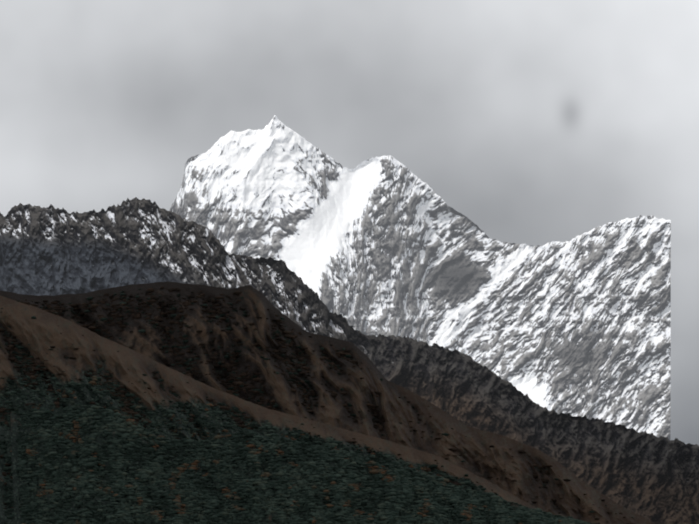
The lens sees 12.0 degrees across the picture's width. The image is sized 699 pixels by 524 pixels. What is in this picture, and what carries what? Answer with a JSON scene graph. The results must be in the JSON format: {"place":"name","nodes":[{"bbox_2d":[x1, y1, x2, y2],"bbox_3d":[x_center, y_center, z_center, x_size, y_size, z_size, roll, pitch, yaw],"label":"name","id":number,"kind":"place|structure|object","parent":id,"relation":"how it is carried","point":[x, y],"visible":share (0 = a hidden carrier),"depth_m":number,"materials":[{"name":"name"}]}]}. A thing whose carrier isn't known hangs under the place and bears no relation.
{"place":"outdoors","nodes":[
{"label":"outdoors","id":0,"kind":"place"},
{"bbox_2d":[0,296,535,523],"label":"spur hill","id":1,"kind":"structure","parent":0,"point":[41,332],"depth_m":2254.05,"materials":[{"name":"brown soil"}]},
{"bbox_2d":[0,362,487,523],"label":"forest","id":2,"kind":"object","parent":1,"relation":"on","point":[215,411],"visible":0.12,"depth_m":2211.83,"materials":[{"name":"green plant"}]},
{"bbox_2d":[0,308,500,519],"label":"shrubs","id":3,"kind":"object","parent":1,"relation":"on","point":[28,359],"visible":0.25,"depth_m":2240.10,"materials":[{"name":"brown plant"}]},
{"bbox_2d":[10,405,595,523],"bbox_3d":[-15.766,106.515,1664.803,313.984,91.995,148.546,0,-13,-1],"label":"forest","id":4,"kind":"object","parent":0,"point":[190,486],"visible":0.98,"depth_m":1654.29,"materials":[{"name":"green plant"}]},
{"bbox_2d":[0,281,652,523],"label":"hill terrain","id":5,"kind":"structure","parent":0,"point":[392,407],"depth_m":2708.83,"materials":[{"name":"brown soil"}]},
{"bbox_2d":[15,286,635,523],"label":"shrubs","id":6,"kind":"object","parent":5,"relation":"on","point":[233,387],"visible":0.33,"depth_m":2754.80,"materials":[{"name":"brown plant"}]},
{"bbox_2d":[0,197,698,523],"bbox_3d":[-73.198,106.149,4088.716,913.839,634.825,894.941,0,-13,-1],"label":"ridge terrain","id":7,"kind":"structure","parent":0,"point":[50,250],"depth_m":4111.10,"materials":[{"name":"grey stone"}]},
{"bbox_2d":[0,0,698,445],"label":"sky","id":8,"kind":"structure","parent":0,"point":[538,122],"materials":[{"name":"grey"}]},
{"bbox_2d":[169,115,670,440],"bbox_3d":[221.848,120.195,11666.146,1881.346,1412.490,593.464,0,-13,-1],"label":"snowy mountain","id":9,"kind":"structure","parent":0,"point":[578,325],"depth_m":11814.52,"materials":[{"name":"white snow"}]}
]}

